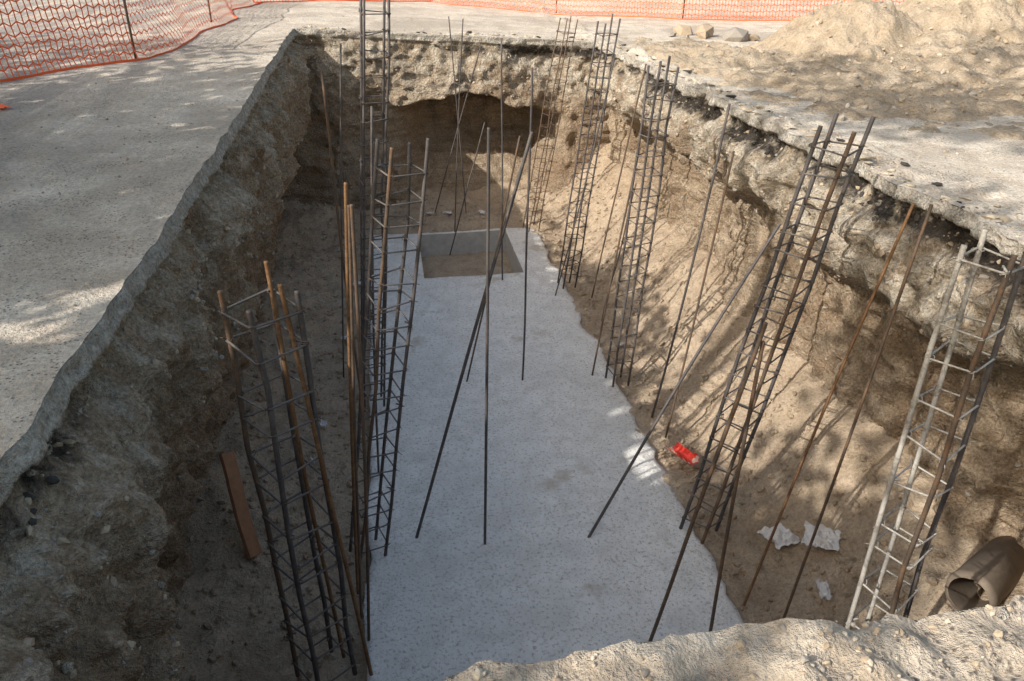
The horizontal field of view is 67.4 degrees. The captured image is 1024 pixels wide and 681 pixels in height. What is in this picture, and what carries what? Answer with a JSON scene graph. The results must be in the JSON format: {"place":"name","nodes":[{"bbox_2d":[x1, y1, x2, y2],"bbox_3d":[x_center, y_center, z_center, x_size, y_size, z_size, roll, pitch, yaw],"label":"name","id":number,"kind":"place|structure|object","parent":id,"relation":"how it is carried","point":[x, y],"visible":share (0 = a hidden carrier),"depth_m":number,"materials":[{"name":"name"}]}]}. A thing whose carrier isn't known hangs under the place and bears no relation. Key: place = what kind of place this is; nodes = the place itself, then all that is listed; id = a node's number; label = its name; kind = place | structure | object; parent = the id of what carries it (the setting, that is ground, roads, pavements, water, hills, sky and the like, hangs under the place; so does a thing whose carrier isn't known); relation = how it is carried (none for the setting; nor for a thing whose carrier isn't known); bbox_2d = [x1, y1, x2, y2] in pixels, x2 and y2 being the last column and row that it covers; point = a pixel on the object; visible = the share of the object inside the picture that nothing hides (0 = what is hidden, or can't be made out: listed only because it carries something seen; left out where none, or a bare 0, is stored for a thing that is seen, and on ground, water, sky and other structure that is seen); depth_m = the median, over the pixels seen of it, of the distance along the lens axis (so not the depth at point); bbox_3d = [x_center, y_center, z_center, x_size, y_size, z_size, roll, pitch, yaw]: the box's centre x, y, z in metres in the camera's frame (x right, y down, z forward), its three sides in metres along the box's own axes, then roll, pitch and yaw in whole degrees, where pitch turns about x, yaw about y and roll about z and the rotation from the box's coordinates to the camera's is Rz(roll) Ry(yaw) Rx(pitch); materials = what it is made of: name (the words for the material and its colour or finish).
{"place":"outdoors","nodes":[
{"label":"outdoors","id":0,"kind":"place"},
{"bbox_2d":[0,28,1023,680],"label":"excavation pit wall","id":1,"kind":"structure","parent":0,"point":[80,494],"depth_m":6.31,"materials":[{"name":"soil"}]},
{"bbox_2d":[23,41,920,525],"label":"asphalt lumps","id":2,"kind":"object","parent":1,"relation":"on","point":[55,479],"visible":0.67,"depth_m":5.97,"materials":[{"name":"black asphalt"}]},
{"bbox_2d":[0,40,1023,680],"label":"embedded stones","id":3,"kind":"object","parent":1,"relation":"in","point":[66,668],"visible":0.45,"depth_m":5.46,"materials":[{"name":"stone"}]},
{"bbox_2d":[0,0,1023,680],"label":"ground","id":4,"kind":"structure","parent":0,"point":[40,342],"depth_m":6.28,"materials":[{"name":"beige soil"}]},
{"bbox_2d":[0,0,904,81],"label":"orange safety fence","id":5,"kind":"object","parent":4,"relation":"on","point":[129,24],"visible":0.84,"depth_m":10.43,"materials":[{"name":"orange plastic"}]},
{"bbox_2d":[301,25,1018,228],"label":"broken pavement chips","id":6,"kind":"object","parent":4,"relation":"on","point":[1001,218],"visible":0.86,"depth_m":8.00,"materials":[{"name":"concrete"}]},
{"bbox_2d":[668,24,758,41],"bbox_3d":[3.768,-5.765,14.483,1.799,0.359,1.110,23,35,36],"label":"concrete rubble","id":7,"kind":"object","parent":4,"relation":"on","point":[733,34],"visible":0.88,"depth_m":14.23,"materials":[{"name":"brown stone"}]},
{"bbox_2d":[622,0,1023,140],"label":"sand mound","id":8,"kind":"object","parent":4,"relation":"on","point":[870,21],"visible":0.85,"depth_m":10.49,"materials":[{"name":"beige sand"}]},
{"bbox_2d":[0,0,1023,680],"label":"gravel","id":9,"kind":"structure","parent":0,"point":[478,672],"depth_m":6.84,"materials":[{"name":"beige gravel"}]},
{"bbox_2d":[171,143,1023,680],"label":"trench floor","id":10,"kind":"structure","parent":0,"point":[879,447],"depth_m":7.54,"materials":[{"name":"brown soil"}]},
{"bbox_2d":[219,452,261,558],"bbox_3d":[-2.339,1.410,6.608,0.144,0.793,0.691,-15,31,-26],"label":"wooden board","id":11,"kind":"object","parent":10,"relation":"on","point":[244,523],"visible":1,"depth_m":6.59,"materials":[{"name":"brown wood"}]},
{"bbox_2d":[217,280,359,680],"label":"rebar column cage","id":12,"kind":"object","parent":10,"relation":"on","point":[270,407],"visible":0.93,"depth_m":4.68,"materials":[{"name":"metal"}]},
{"bbox_2d":[264,260,345,657],"bbox_3d":[-1.305,0.960,4.925,0.148,3.122,0.079,8,29,15],"label":"starter rebar rod","id":13,"kind":"object","parent":10,"relation":"on","point":[288,383],"visible":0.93,"depth_m":4.71,"materials":[{"name":"metal"}]},
{"bbox_2d":[319,419,327,426],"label":"paper litter","id":14,"kind":"object","parent":10,"relation":"on","point":[323,423],"visible":0.84,"depth_m":8.26,"materials":[{"name":"white paper"}]},
{"bbox_2d":[320,71,359,388],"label":"starter rebar rod","id":15,"kind":"object","parent":10,"relation":"on","point":[333,173],"visible":0.69,"depth_m":7.27,"materials":[{"name":"metal"}]},
{"bbox_2d":[340,43,343,376],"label":"starter rebar rod","id":16,"kind":"object","parent":10,"relation":"on","point":[341,197],"visible":0.91,"depth_m":8.14,"materials":[{"name":"metal"}]},
{"bbox_2d":[344,182,358,593],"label":"starter rebar rod","id":17,"kind":"object","parent":10,"relation":"on","point":[350,373],"visible":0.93,"depth_m":5.28,"materials":[{"name":"metal"}]},
{"bbox_2d":[347,205,362,618],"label":"starter rebar rod","id":18,"kind":"object","parent":10,"relation":"on","point":[353,392],"visible":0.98,"depth_m":5.07,"materials":[{"name":"metal"}]},
{"bbox_2d":[448,16,466,212],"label":"starter rebar rod","id":19,"kind":"object","parent":10,"relation":"on","point":[457,110],"visible":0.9,"depth_m":13.15,"materials":[{"name":"metal"}]},
{"bbox_2d":[435,46,480,212],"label":"starter rebar rod","id":20,"kind":"object","parent":10,"relation":"on","point":[457,127],"visible":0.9,"depth_m":13.48,"materials":[{"name":"metal"}]},
{"bbox_2d":[449,122,484,254],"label":"starter rebar rod","id":21,"kind":"object","parent":10,"relation":"on","point":[467,187],"visible":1,"depth_m":12.26,"materials":[{"name":"metal"}]},
{"bbox_2d":[363,228,743,680],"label":"concrete foundation slab","id":22,"kind":"structure","parent":10,"relation":"on","point":[539,576],"depth_m":7.23,"materials":[{"name":"grey concrete"}]},
{"bbox_2d":[277,284,372,675],"bbox_3d":[-1.121,1.058,4.795,0.247,3.072,0.039,-2,28,-3],"label":"starter rebar rod","id":23,"kind":"object","parent":22,"relation":"on","point":[313,427],"visible":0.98,"depth_m":4.63,"materials":[{"name":"metal"}]},
{"bbox_2d":[350,204,369,640],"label":"starter rebar rod","id":24,"kind":"object","parent":22,"relation":"on","point":[354,253],"visible":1,"depth_m":4.81,"materials":[{"name":"metal"}]},
{"bbox_2d":[358,0,390,411],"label":"rebar column cage","id":25,"kind":"object","parent":22,"relation":"on","point":[384,139],"visible":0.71,"depth_m":7.43,"materials":[{"name":"metal"}]},
{"bbox_2d":[370,106,379,471],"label":"starter rebar rod","id":26,"kind":"object","parent":22,"relation":"on","point":[372,282],"visible":0.63,"depth_m":6.67,"materials":[{"name":"metal"}]},
{"bbox_2d":[347,138,431,561],"bbox_3d":[-0.974,0.254,5.821,0.879,3.552,0.395,-4,28,-8],"label":"rebar column cage","id":27,"kind":"object","parent":22,"relation":"on","point":[401,268],"visible":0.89,"depth_m":5.62,"materials":[{"name":"metal"}]},
{"bbox_2d":[454,19,463,231],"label":"starter rebar rod","id":28,"kind":"object","parent":22,"relation":"on","point":[458,124],"visible":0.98,"depth_m":12.76,"materials":[{"name":"metal"}]},
{"bbox_2d":[415,131,533,537],"bbox_3d":[-0.352,0.132,6.112,1.074,3.476,0.035,-10,29,-18],"label":"starter rebar rod","id":29,"kind":"object","parent":22,"relation":"on","point":[477,321],"visible":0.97,"depth_m":6.01,"materials":[{"name":"metal"}]},
{"bbox_2d":[483,127,490,544],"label":"starter rebar rod","id":30,"kind":"object","parent":22,"relation":"on","point":[487,311],"visible":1,"depth_m":5.68,"materials":[{"name":"metal"}]},
{"bbox_2d":[466,135,520,381],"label":"starter rebar rod","id":31,"kind":"object","parent":22,"relation":"on","point":[517,147],"visible":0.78,"depth_m":8.25,"materials":[{"name":"metal"}]},
{"bbox_2d":[501,38,502,279],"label":"starter rebar rod","id":32,"kind":"object","parent":22,"relation":"on","point":[502,160],"visible":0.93,"depth_m":10.85,"materials":[{"name":"metal"}]},
{"bbox_2d":[522,68,532,380],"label":"starter rebar rod","id":33,"kind":"object","parent":22,"relation":"on","point":[528,184],"visible":0.96,"depth_m":8.22,"materials":[{"name":"metal"}]},
{"bbox_2d":[523,16,577,231],"bbox_3d":[0.620,-3.583,13.053,0.865,3.535,0.283,-9,29,-16],"label":"rebar column cage","id":34,"kind":"object","parent":22,"relation":"on","point":[553,112],"visible":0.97,"depth_m":12.97,"materials":[{"name":"metal"}]},
{"bbox_2d":[555,54,615,295],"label":"starter rebar rod","id":35,"kind":"object","parent":22,"relation":"on","point":[587,173],"visible":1,"depth_m":10.52,"materials":[{"name":"metal"}]},
{"bbox_2d":[557,14,620,288],"bbox_3d":[1.042,-2.516,10.772,0.708,3.792,0.282,-4,28,-8],"label":"rebar column cage","id":36,"kind":"object","parent":22,"relation":"on","point":[591,148],"visible":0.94,"depth_m":10.67,"materials":[{"name":"metal"}]},
{"bbox_2d":[591,148,640,375],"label":"starter rebar rod","id":37,"kind":"object","parent":22,"relation":"on","point":[612,275],"visible":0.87,"depth_m":8.69,"materials":[{"name":"metal"}]},
{"bbox_2d":[605,56,679,386],"bbox_3d":[1.366,-1.119,8.291,0.504,3.653,0.277,-4,28,-8],"label":"rebar column cage","id":38,"kind":"object","parent":22,"relation":"on","point":[648,136],"visible":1,"depth_m":8.18,"materials":[{"name":"metal"}]},
{"bbox_2d":[587,223,780,537],"bbox_3d":[1.481,0.364,6.707,2.035,2.516,0.059,-18,33,-31],"label":"starter rebar rod","id":39,"kind":"object","parent":22,"relation":"on","point":[684,375],"visible":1,"depth_m":6.71,"materials":[{"name":"metal"}]},
{"bbox_2d":[648,322,767,641],"bbox_3d":[1.240,1.107,5.097,0.526,2.705,0.034,-4,28,-8],"label":"starter rebar rod","id":40,"kind":"object","parent":22,"relation":"on","point":[726,430],"visible":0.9,"depth_m":4.95,"materials":[{"name":"metal"}]},
{"bbox_2d":[709,341,764,631],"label":"starter rebar rod","id":41,"kind":"object","parent":22,"relation":"on","point":[752,397],"visible":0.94,"depth_m":5.01,"materials":[{"name":"metal"}]},
{"bbox_2d":[679,113,875,543],"bbox_3d":[1.992,0.085,6.068,1.011,3.618,0.443,-4,28,-8],"label":"rebar column cage","id":42,"kind":"object","parent":22,"relation":"on","point":[823,210],"visible":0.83,"depth_m":5.84,"materials":[{"name":"metal"}]},
{"bbox_2d":[177,155,1001,680],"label":"soil clods","id":43,"kind":"object","parent":10,"relation":"on","point":[933,581],"visible":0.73,"depth_m":7.94,"materials":[{"name":"brown soil"}]},
{"bbox_2d":[591,64,646,297],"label":"starter rebar rod","id":44,"kind":"object","parent":10,"relation":"on","point":[619,178],"visible":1,"depth_m":10.41,"materials":[{"name":"metal"}]},
{"bbox_2d":[601,183,636,320],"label":"starter rebar rod","id":45,"kind":"object","parent":10,"relation":"on","point":[620,247],"visible":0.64,"depth_m":10.10,"materials":[{"name":"metal"}]},
{"bbox_2d":[665,441,698,464],"bbox_3d":[1.714,1.132,7.714,0.148,0.091,0.358,-16,32,-28],"label":"snack wrapper","id":46,"kind":"object","parent":10,"relation":"on","point":[682,452],"visible":1,"depth_m":7.72,"materials":[{"name":"plastic"}]},
{"bbox_2d":[651,103,730,417],"bbox_3d":[1.757,-0.646,7.702,0.458,3.353,0.037,-4,28,-8],"label":"starter rebar rod","id":47,"kind":"object","parent":10,"relation":"on","point":[698,239],"visible":1,"depth_m":7.58,"materials":[{"name":"metal"}]},
{"bbox_2d":[665,151,734,437],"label":"starter rebar rod","id":48,"kind":"object","parent":10,"relation":"on","point":[711,248],"visible":0.95,"depth_m":7.30,"materials":[{"name":"metal"}]},
{"bbox_2d":[757,523,800,548],"bbox_3d":[2.295,1.666,6.588,0.271,0.068,0.266,-13,30,-22],"label":"paper scrap","id":49,"kind":"object","parent":10,"relation":"on","point":[783,536],"visible":0.89,"depth_m":6.58,"materials":[{"name":"white paper"}]},
{"bbox_2d":[801,520,840,550],"bbox_3d":[2.577,1.623,6.383,0.311,0.066,0.279,11,30,19],"label":"paper scrap","id":50,"kind":"object","parent":10,"relation":"on","point":[826,538],"visible":0.91,"depth_m":6.38,"materials":[{"name":"white paper"}]},
{"bbox_2d":[816,579,831,599],"bbox_3d":[2.447,1.954,6.034,0.084,0.057,0.202,4,28,7],"label":"paper scrap","id":51,"kind":"object","parent":10,"relation":"on","point":[824,589],"visible":1,"depth_m":6.03,"materials":[{"name":"white paper"}]},
{"bbox_2d":[743,203,914,605],"bbox_3d":[2.174,0.619,5.460,0.734,3.224,0.039,-10,30,-18],"label":"starter rebar rod","id":52,"kind":"object","parent":10,"relation":"on","point":[835,383],"visible":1,"depth_m":5.34,"materials":[{"name":"metal"}]},
{"bbox_2d":[782,204,932,618],"bbox_3d":[2.272,0.710,5.203,0.505,3.303,0.047,-14,31,-24],"label":"starter rebar rod","id":53,"kind":"object","parent":10,"relation":"on","point":[923,227],"visible":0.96,"depth_m":5.03,"materials":[{"name":"metal"}]},
{"bbox_2d":[845,229,1023,629],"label":"rebar column cage","id":54,"kind":"object","parent":10,"relation":"on","point":[1006,273],"visible":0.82,"depth_m":3.85,"materials":[{"name":"metal"}]},
{"bbox_2d":[945,536,1023,609],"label":"drain pipe","id":55,"kind":"object","parent":10,"relation":"on","point":[993,568],"visible":0.82,"depth_m":5.29,"materials":[{"name":"concrete"}]}
]}

